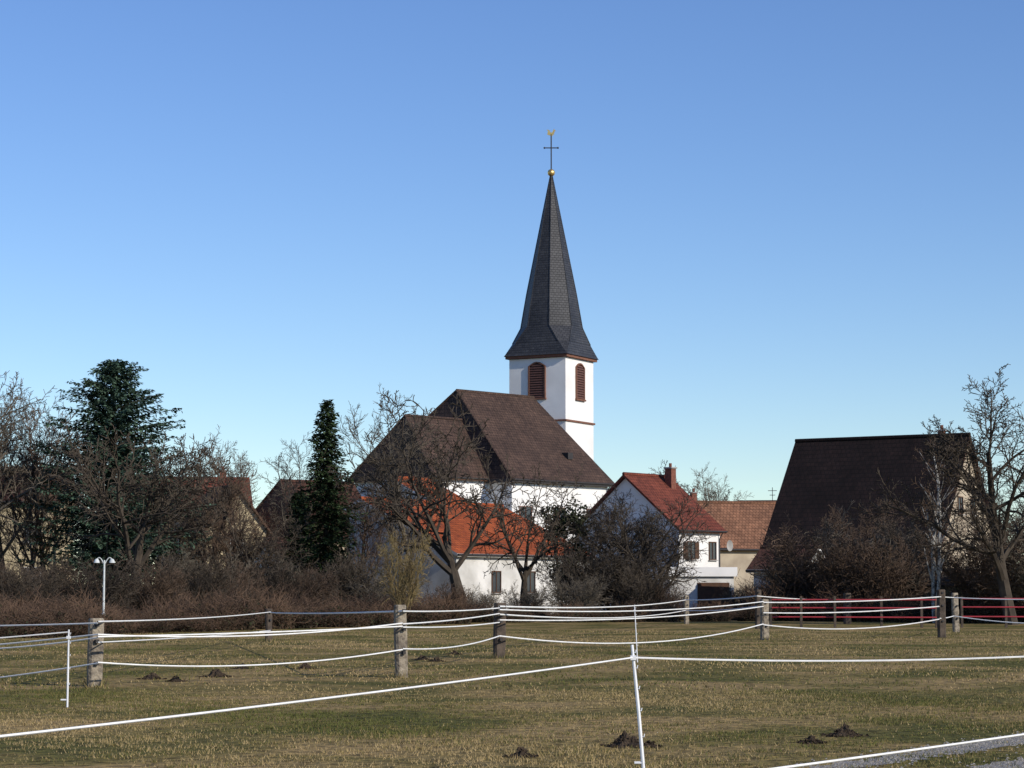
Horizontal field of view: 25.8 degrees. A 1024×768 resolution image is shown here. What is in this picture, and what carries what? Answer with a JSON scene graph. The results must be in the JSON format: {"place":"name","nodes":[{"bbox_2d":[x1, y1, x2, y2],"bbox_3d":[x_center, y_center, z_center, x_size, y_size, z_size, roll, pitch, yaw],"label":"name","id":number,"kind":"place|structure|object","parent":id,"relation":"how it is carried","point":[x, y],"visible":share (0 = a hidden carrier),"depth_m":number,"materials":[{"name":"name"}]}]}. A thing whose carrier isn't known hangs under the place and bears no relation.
{"place":"outdoors","nodes":[
{"label":"outdoors","id":0,"kind":"place"},
{"bbox_2d":[0,498,73,584],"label":"walls","id":1,"kind":"structure","parent":0,"point":[7,557],"depth_m":150.65,"materials":[{"name":"yellow paint"}]},
{"bbox_2d":[157,519,183,563],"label":"walls","id":2,"kind":"structure","parent":0,"point":[176,523],"depth_m":163.34,"materials":[{"name":"beige paint"}]},
{"bbox_2d":[157,479,252,515],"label":"roof","id":3,"kind":"structure","parent":2,"relation":"on","point":[223,485],"depth_m":167.46,"materials":[{"name":"red tile"}]},
{"bbox_2d":[180,494,265,571],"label":"walls","id":4,"kind":"structure","parent":0,"point":[189,553],"depth_m":158.08,"materials":[{"name":"yellow paint"}]},
{"bbox_2d":[179,487,270,536],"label":"roof","id":5,"kind":"structure","parent":4,"relation":"on","point":[259,517],"depth_m":158.12,"materials":[{"name":"brown tile"}]},
{"bbox_2d":[387,482,424,499],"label":"walls","id":6,"kind":"structure","parent":0,"point":[407,494],"depth_m":165.50,"materials":[{"name":"paint"}]},
{"bbox_2d":[378,479,463,501],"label":"roof","id":7,"kind":"structure","parent":6,"relation":"on","point":[457,498],"depth_m":166.69,"materials":[{"name":"orange tile"}]},
{"bbox_2d":[81,635,770,686],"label":"tall grass","id":8,"kind":"structure","parent":0,"point":[394,673],"depth_m":41.15,"materials":[{"name":"plant"}]},
{"bbox_2d":[349,504,587,613],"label":"walls","id":9,"kind":"structure","parent":0,"point":[471,570],"depth_m":145.19,"materials":[{"name":"paint"}]},
{"bbox_2d":[344,499,595,558],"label":"roof","id":10,"kind":"structure","parent":9,"relation":"on","point":[460,532],"depth_m":149.84,"materials":[{"name":"orange tile"}]},
{"bbox_2d":[457,553,597,557],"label":"gutter","id":11,"kind":"object","parent":10,"relation":"attached to","point":[496,555],"visible":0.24,"depth_m":145.37,"materials":[{"name":"metal"}]},
{"bbox_2d":[491,571,500,593],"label":"window","id":12,"kind":"structure","parent":9,"relation":"attached to","point":[496,582],"depth_m":145.82,"materials":[{"name":"grey glass"}]},
{"bbox_2d":[527,571,535,593],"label":"window","id":13,"kind":"structure","parent":9,"relation":"attached to","point":[531,581],"depth_m":149.19,"materials":[{"name":"grey glass"}]},
{"bbox_2d":[349,130,613,539],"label":"village church","id":14,"kind":"structure","parent":0,"point":[541,412],"depth_m":189.59,"materials":[{"name":"tile"}]},
{"bbox_2d":[0,612,1023,767],"bbox_3d":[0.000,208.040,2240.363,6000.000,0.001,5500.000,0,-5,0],"label":"ground","id":15,"kind":"structure","parent":0,"point":[537,626],"depth_m":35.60,"materials":[{"name":"green plant"}]},
{"bbox_2d":[0,556,36,599],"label":"bare shrub","id":16,"kind":"object","parent":15,"relation":"on","point":[12,578],"visible":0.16,"depth_m":100.98,"materials":[{"name":"brown plant"}]},
{"bbox_2d":[0,372,70,592],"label":"bare tree","id":17,"kind":"object","parent":15,"relation":"on","point":[12,538],"visible":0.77,"depth_m":124.06,"materials":[{"name":"brown plant"}]},
{"bbox_2d":[0,557,77,605],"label":"bare shrub","id":18,"kind":"object","parent":15,"relation":"on","point":[49,585],"visible":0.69,"depth_m":99.19,"materials":[{"name":"brown plant"}]},
{"bbox_2d":[0,378,91,579],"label":"bare tree","id":19,"kind":"object","parent":15,"relation":"on","point":[19,513],"visible":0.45,"depth_m":126.49,"materials":[{"name":"brown plant"}]},
{"bbox_2d":[0,370,93,555],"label":"bare tree","id":20,"kind":"object","parent":15,"relation":"on","point":[30,487],"visible":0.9,"depth_m":119.99,"materials":[{"name":"brown plant"}]},
{"bbox_2d":[0,392,93,577],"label":"bare tree","id":21,"kind":"object","parent":15,"relation":"on","point":[15,547],"visible":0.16,"depth_m":137.69,"materials":[{"name":"brown plant"}]},
{"bbox_2d":[34,556,106,600],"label":"bare shrub","id":22,"kind":"object","parent":15,"relation":"on","point":[70,579],"visible":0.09,"depth_m":103.35,"materials":[{"name":"brown plant"}]},
{"bbox_2d":[43,553,156,609],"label":"bare shrub","id":23,"kind":"object","parent":15,"relation":"on","point":[115,587],"visible":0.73,"depth_m":101.31,"materials":[{"name":"brown plant"}]},
{"bbox_2d":[94,557,114,614],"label":"street lamp","id":24,"kind":"object","parent":15,"relation":"on","point":[104,563],"visible":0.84,"depth_m":87.64,"materials":[{"name":"metal"}]},
{"bbox_2d":[11,359,215,600],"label":"cedar tree","id":25,"kind":"object","parent":15,"relation":"on","point":[106,407],"visible":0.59,"depth_m":119.29,"materials":[{"name":"green plant"}]},
{"bbox_2d":[69,449,202,597],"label":"bare tree","id":26,"kind":"object","parent":15,"relation":"on","point":[166,524],"visible":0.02,"depth_m":133.34,"materials":[{"name":"brown plant"}]},
{"bbox_2d":[46,412,232,613],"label":"bare tree","id":27,"kind":"object","parent":15,"relation":"on","point":[144,525],"visible":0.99,"depth_m":107.14,"materials":[{"name":"brown plant"}]},
{"bbox_2d":[117,557,192,611],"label":"bare shrub","id":28,"kind":"object","parent":15,"relation":"on","point":[165,582],"visible":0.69,"depth_m":102.92,"materials":[{"name":"brown plant"}]},
{"bbox_2d":[129,442,220,577],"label":"bare tree","id":29,"kind":"object","parent":15,"relation":"on","point":[194,552],"visible":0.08,"depth_m":127.75,"materials":[{"name":"brown plant"}]},
{"bbox_2d":[133,549,242,605],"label":"bare shrub","id":30,"kind":"object","parent":15,"relation":"on","point":[209,575],"visible":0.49,"depth_m":104.98,"materials":[{"name":"brown plant"}]},
{"bbox_2d":[158,541,262,598],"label":"bare shrub","id":31,"kind":"object","parent":15,"relation":"on","point":[235,558],"visible":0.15,"depth_m":111.56,"materials":[{"name":"brown plant"}]},
{"bbox_2d":[196,669,233,677],"bbox_3d":[-5.511,5.380,41.651,0.715,0.171,0.704,0,-5,0],"label":"molehill","id":32,"kind":"object","parent":15,"relation":"on","point":[215,672],"visible":0.93,"depth_m":41.55,"materials":[{"name":"soil"}]},
{"bbox_2d":[171,424,263,565],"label":"bare tree","id":33,"kind":"object","parent":15,"relation":"on","point":[232,496],"visible":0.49,"depth_m":131.17,"materials":[{"name":"brown plant"}]},
{"bbox_2d":[177,434,262,560],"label":"bare tree","id":34,"kind":"object","parent":15,"relation":"on","point":[233,476],"visible":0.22,"depth_m":139.60,"materials":[{"name":"brown plant"}]},
{"bbox_2d":[188,554,267,599],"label":"bare shrub","id":35,"kind":"object","parent":15,"relation":"on","point":[245,576],"visible":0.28,"depth_m":109.54,"materials":[{"name":"brown plant"}]},
{"bbox_2d":[190,497,294,576],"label":"bare tree","id":36,"kind":"object","parent":15,"relation":"on","point":[222,547],"visible":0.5,"depth_m":123.25,"materials":[{"name":"brown plant"}]},
{"bbox_2d":[234,556,308,601],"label":"bare shrub","id":37,"kind":"object","parent":15,"relation":"on","point":[273,571],"visible":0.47,"depth_m":112.82,"materials":[{"name":"brown plant"}]},
{"bbox_2d":[212,488,331,583],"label":"bare tree","id":38,"kind":"object","parent":15,"relation":"on","point":[270,544],"visible":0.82,"depth_m":119.15,"materials":[{"name":"brown plant"}]},
{"bbox_2d":[280,490,312,581],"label":"tree","id":39,"kind":"object","parent":15,"relation":"on","point":[293,497],"visible":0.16,"depth_m":131.66,"materials":[{"name":"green plant"}]},
{"bbox_2d":[248,432,345,565],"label":"bare tree","id":40,"kind":"object","parent":15,"relation":"on","point":[288,490],"visible":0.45,"depth_m":137.47,"materials":[{"name":"brown plant"}]},
{"bbox_2d":[253,553,347,601],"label":"bare shrub","id":41,"kind":"object","parent":15,"relation":"on","point":[292,568],"visible":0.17,"depth_m":114.77,"materials":[{"name":"brown plant"}]},
{"bbox_2d":[266,560,344,605],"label":"bare shrub","id":42,"kind":"object","parent":15,"relation":"on","point":[310,584],"visible":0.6,"depth_m":110.87,"materials":[{"name":"brown plant"}]},
{"bbox_2d":[281,399,372,596],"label":"spruce tree","id":43,"kind":"object","parent":15,"relation":"on","point":[328,532],"visible":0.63,"depth_m":124.54,"materials":[{"name":"green plant"}]},
{"bbox_2d":[308,548,391,600],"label":"bare shrub","id":44,"kind":"object","parent":15,"relation":"on","point":[360,566],"visible":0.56,"depth_m":112.42,"materials":[{"name":"brown plant"}]},
{"bbox_2d":[335,476,398,580],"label":"bare tree","id":45,"kind":"object","parent":15,"relation":"on","point":[363,535],"visible":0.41,"depth_m":130.39,"materials":[{"name":"brown plant"}]},
{"bbox_2d":[336,565,406,604],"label":"bare shrub","id":46,"kind":"object","parent":15,"relation":"on","point":[371,589],"visible":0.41,"depth_m":111.12,"materials":[{"name":"brown plant"}]},
{"bbox_2d":[336,385,463,600],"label":"bare tree","id":47,"kind":"object","parent":15,"relation":"on","point":[399,488],"visible":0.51,"depth_m":138.93,"materials":[{"name":"brown plant"}]},
{"bbox_2d":[371,527,434,613],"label":"shrub","id":48,"kind":"object","parent":15,"relation":"on","point":[409,580],"visible":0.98,"depth_m":103.28,"materials":[{"name":"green plant"}]},
{"bbox_2d":[326,390,541,599],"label":"fruit tree","id":49,"kind":"object","parent":15,"relation":"on","point":[443,550],"visible":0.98,"depth_m":117.54,"materials":[{"name":"brown plant"}]},
{"bbox_2d":[418,577,471,607],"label":"bare shrub","id":50,"kind":"object","parent":15,"relation":"on","point":[460,589],"visible":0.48,"depth_m":113.12,"materials":[{"name":"brown plant"}]},
{"bbox_2d":[463,583,504,610],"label":"bare shrub","id":51,"kind":"object","parent":15,"relation":"on","point":[480,600],"visible":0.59,"depth_m":115.33,"materials":[{"name":"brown plant"}]},
{"bbox_2d":[0,549,992,614],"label":"overgrown hedge","id":52,"kind":"object","parent":15,"relation":"on","point":[224,585],"visible":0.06,"depth_m":105.05,"materials":[{"name":"brown plant"}]},
{"bbox_2d":[0,569,1023,638],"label":"bramble thicket","id":53,"kind":"object","parent":15,"relation":"on","point":[28,613],"visible":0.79,"depth_m":98.20,"materials":[{"name":"plant"}]},
{"bbox_2d":[0,590,1023,686],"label":"paddock fence","id":54,"kind":"object","parent":15,"relation":"on","point":[96,635],"visible":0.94,"depth_m":52.73,"materials":[{"name":"grey wood"}]},
{"bbox_2d":[0,605,1023,767],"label":"electric fence","id":55,"kind":"object","parent":15,"relation":"on","point":[633,657],"visible":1,"depth_m":16.35,"materials":[{"name":"white plastic"}]},
{"bbox_2d":[502,747,538,757],"bbox_3d":[0.087,3.563,21.629,0.340,0.125,0.335,-4,-6,34],"label":"molehill","id":56,"kind":"object","parent":15,"relation":"on","point":[521,750],"visible":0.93,"depth_m":21.60,"materials":[{"name":"soil"}]},
{"bbox_2d":[501,582,550,611],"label":"bare shrub","id":57,"kind":"object","parent":15,"relation":"on","point":[535,597],"visible":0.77,"depth_m":117.13,"materials":[{"name":"brown plant"}]},
{"bbox_2d":[472,442,590,605],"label":"fruit tree","id":58,"kind":"object","parent":15,"relation":"on","point":[524,575],"visible":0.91,"depth_m":123.03,"materials":[{"name":"brown plant"}]},
{"bbox_2d":[538,496,594,606],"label":"ivy covered tree","id":59,"kind":"object","parent":15,"relation":"on","point":[575,517],"visible":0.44,"depth_m":129.57,"materials":[{"name":"green plant"}]},
{"bbox_2d":[535,565,613,612],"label":"bare shrub","id":60,"kind":"object","parent":15,"relation":"on","point":[582,592],"visible":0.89,"depth_m":115.01,"materials":[{"name":"brown plant"}]},
{"bbox_2d":[528,545,640,610],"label":"bare shrub","id":61,"kind":"object","parent":15,"relation":"on","point":[574,575],"visible":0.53,"depth_m":119.19,"materials":[{"name":"brown plant"}]},
{"bbox_2d":[545,504,629,603],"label":"bare tree","id":62,"kind":"object","parent":15,"relation":"on","point":[592,545],"visible":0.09,"depth_m":132.80,"materials":[{"name":"brown plant"}]},
{"bbox_2d":[569,545,662,616],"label":"bare shrub","id":63,"kind":"object","parent":15,"relation":"on","point":[599,569],"visible":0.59,"depth_m":118.61,"materials":[{"name":"brown plant"}]},
{"bbox_2d":[597,730,643,747],"bbox_3d":[1.201,3.657,23.064,0.581,0.196,0.583,4,-7,-38],"label":"molehill","id":64,"kind":"object","parent":15,"relation":"on","point":[623,740],"visible":0.84,"depth_m":23.00,"materials":[{"name":"soil"}]},
{"bbox_2d":[561,485,689,582],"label":"bare tree","id":65,"kind":"object","parent":15,"relation":"on","point":[620,536],"visible":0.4,"depth_m":127.95,"materials":[{"name":"brown plant"}]},
{"bbox_2d":[591,561,681,619],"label":"bare shrub","id":66,"kind":"object","parent":15,"relation":"on","point":[634,593],"visible":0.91,"depth_m":117.25,"materials":[{"name":"brown plant"}]},
{"bbox_2d":[581,484,715,600],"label":"bare tree","id":67,"kind":"object","parent":15,"relation":"on","point":[645,548],"visible":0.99,"depth_m":123.89,"materials":[{"name":"brown plant"}]},
{"bbox_2d":[638,579,691,617],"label":"bare shrub","id":68,"kind":"object","parent":15,"relation":"on","point":[671,595],"visible":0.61,"depth_m":116.85,"materials":[{"name":"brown plant"}]},
{"bbox_2d":[633,524,701,590],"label":"bare tree","id":69,"kind":"object","parent":15,"relation":"on","point":[673,562],"visible":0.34,"depth_m":129.25,"materials":[{"name":"brown plant"}]},
{"bbox_2d":[681,463,752,500],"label":"bare tree","id":70,"kind":"object","parent":15,"relation":"on","point":[704,491],"visible":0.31,"depth_m":210.11,"materials":[{"name":"brown plant"}]},
{"bbox_2d":[718,578,754,607],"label":"bare shrub","id":71,"kind":"object","parent":15,"relation":"on","point":[729,594],"visible":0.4,"depth_m":124.96,"materials":[{"name":"brown plant"}]},
{"bbox_2d":[742,577,788,604],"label":"bare shrub","id":72,"kind":"object","parent":15,"relation":"on","point":[760,588],"visible":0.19,"depth_m":121.51,"materials":[{"name":"brown plant"}]},
{"bbox_2d":[745,545,822,589],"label":"lean to shed","id":73,"kind":"object","parent":15,"relation":"on","point":[750,569],"visible":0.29,"depth_m":140.34,"materials":[{"name":"brown tile"}]},
{"bbox_2d":[750,553,836,612],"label":"bare shrub","id":74,"kind":"object","parent":15,"relation":"on","point":[776,578],"visible":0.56,"depth_m":120.81,"materials":[{"name":"brown plant"}]},
{"bbox_2d":[749,511,871,613],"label":"bare shrub","id":75,"kind":"object","parent":15,"relation":"on","point":[784,554],"visible":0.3,"depth_m":123.18,"materials":[{"name":"brown plant"}]},
{"bbox_2d":[796,735,827,743],"bbox_3d":[3.148,3.747,23.559,0.345,0.115,0.345,0,-5,0],"label":"molehill","id":76,"kind":"object","parent":15,"relation":"on","point":[811,739],"visible":0.96,"depth_m":23.50,"materials":[{"name":"soil"}]},
{"bbox_2d":[768,525,894,605],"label":"bare shrub","id":77,"kind":"object","parent":15,"relation":"on","point":[816,576],"visible":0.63,"depth_m":118.52,"materials":[{"name":"brown plant"}]},
{"bbox_2d":[820,722,868,737],"bbox_3d":[3.673,3.825,24.719,0.539,0.178,0.525,0,-5,0],"label":"molehill","id":78,"kind":"object","parent":15,"relation":"on","point":[844,730],"visible":0.99,"depth_m":24.65,"materials":[{"name":"soil"}]},
{"bbox_2d":[820,497,925,554],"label":"bare tree","id":79,"kind":"object","parent":15,"relation":"on","point":[866,525],"visible":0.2,"depth_m":130.10,"materials":[{"name":"brown plant"}]},
{"bbox_2d":[799,499,955,612],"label":"bare shrub","id":80,"kind":"object","parent":15,"relation":"on","point":[877,536],"visible":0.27,"depth_m":120.89,"materials":[{"name":"brown plant"}]},
{"bbox_2d":[824,525,936,606],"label":"bare shrub","id":81,"kind":"object","parent":15,"relation":"on","point":[894,582],"visible":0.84,"depth_m":116.88,"materials":[{"name":"brown plant"}]},
{"bbox_2d":[769,596,1023,627],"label":"red rail fence","id":82,"kind":"object","parent":15,"relation":"on","point":[921,617],"visible":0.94,"depth_m":96.54,"materials":[{"name":"brown wood"}]},
{"bbox_2d":[871,516,954,578],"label":"bare tree","id":83,"kind":"object","parent":15,"relation":"on","point":[892,533],"visible":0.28,"depth_m":121.94,"materials":[{"name":"brown plant"}]},
{"bbox_2d":[868,536,966,609],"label":"bare shrub","id":84,"kind":"object","parent":15,"relation":"on","point":[918,580],"visible":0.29,"depth_m":118.17,"materials":[{"name":"brown plant"}]},
{"bbox_2d":[851,364,1023,624],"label":"bare tree","id":85,"kind":"object","parent":15,"relation":"on","point":[998,554],"visible":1,"depth_m":104.26,"materials":[{"name":"brown plant"}]},
{"bbox_2d":[911,441,964,622],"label":"birch tree","id":86,"kind":"object","parent":15,"relation":"on","point":[940,561],"visible":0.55,"depth_m":111.33,"materials":[{"name":"brown plant"}]},
{"bbox_2d":[919,569,975,606],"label":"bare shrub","id":87,"kind":"object","parent":15,"relation":"on","point":[929,594],"visible":0.16,"depth_m":118.16,"materials":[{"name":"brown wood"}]},
{"bbox_2d":[921,525,1023,609],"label":"bare shrub","id":88,"kind":"object","parent":15,"relation":"on","point":[957,569],"visible":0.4,"depth_m":111.08,"materials":[{"name":"brown plant"}]},
{"bbox_2d":[941,486,1023,564],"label":"bare tree","id":89,"kind":"object","parent":15,"relation":"on","point":[999,503],"visible":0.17,"depth_m":118.25,"materials":[{"name":"brown plant"}]},
{"bbox_2d":[956,506,1023,619],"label":"bare shrub","id":90,"kind":"object","parent":15,"relation":"on","point":[1015,549],"visible":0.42,"depth_m":108.48,"materials":[{"name":"brown plant"}]},
{"bbox_2d":[977,524,1023,605],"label":"bare shrub","id":91,"kind":"object","parent":15,"relation":"on","point":[1019,574],"visible":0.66,"depth_m":107.77,"materials":[{"name":"brown plant"}]},
{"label":"walls","id":92,"kind":"object","parent":15,"relation":"on","visible":0},
{"bbox_2d":[257,482,359,536],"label":"roof","id":93,"kind":"structure","parent":92,"relation":"on","point":[265,505],"depth_m":170.39,"materials":[{"name":"brown tile"}]},
{"bbox_2d":[256,479,353,518],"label":"ridge tiles","id":94,"kind":"object","parent":93,"relation":"attached to","point":[275,486],"visible":0.22,"depth_m":171.14,"materials":[{"name":"brown tile"}]},
{"bbox_2d":[0,629,1023,690],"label":"grass","id":95,"kind":"structure","parent":0,"point":[556,648],"depth_m":54.83,"materials":[{"name":"plant"}]},
{"bbox_2d":[0,0,1023,586],"label":"sky","id":96,"kind":"structure","parent":0,"point":[784,221],"materials":[{"name":"blue"}]},
{"bbox_2d":[581,479,719,610],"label":"walls","id":97,"kind":"structure","parent":0,"point":[624,486],"depth_m":164.53,"materials":[{"name":"white paint"}]},
{"bbox_2d":[582,474,725,533],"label":"roof","id":98,"kind":"structure","parent":97,"relation":"on","point":[654,491],"depth_m":165.45,"materials":[{"name":"red tile"}]},
{"bbox_2d":[622,472,664,476],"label":"ridge tiles","id":99,"kind":"object","parent":98,"relation":"attached to","point":[642,474],"visible":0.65,"depth_m":166.74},
{"bbox_2d":[663,463,676,488],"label":"chimney","id":100,"kind":"object","parent":98,"relation":"on","point":[670,476],"visible":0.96,"depth_m":167.78,"materials":[{"name":"brick"}]},
{"bbox_2d":[683,541,698,559],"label":"window","id":101,"kind":"structure","parent":97,"relation":"attached to","point":[693,548],"depth_m":163.13,"materials":[{"name":"black glass"}]},
{"bbox_2d":[708,542,717,560],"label":"window","id":102,"kind":"structure","parent":97,"relation":"attached to","point":[712,551],"depth_m":164.94,"materials":[{"name":"grey glass"}]},
{"bbox_2d":[662,567,736,614],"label":"flat roof garage","id":103,"kind":"structure","parent":0,"point":[715,578],"depth_m":144.89,"materials":[{"name":"paint"}]},
{"bbox_2d":[689,488,775,596],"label":"old tile barn","id":104,"kind":"structure","parent":0,"point":[743,523],"depth_m":185.99,"materials":[{"name":"brown tile"}]},
{"bbox_2d":[763,425,991,571],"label":"dark barn","id":105,"kind":"structure","parent":0,"point":[821,475],"depth_m":145.53,"materials":[{"name":"tile"}]},
{"bbox_2d":[795,731,1023,767],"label":"gravel track","id":106,"kind":"structure","parent":0,"point":[984,745],"depth_m":21.64,"materials":[{"name":"grey gravel"}]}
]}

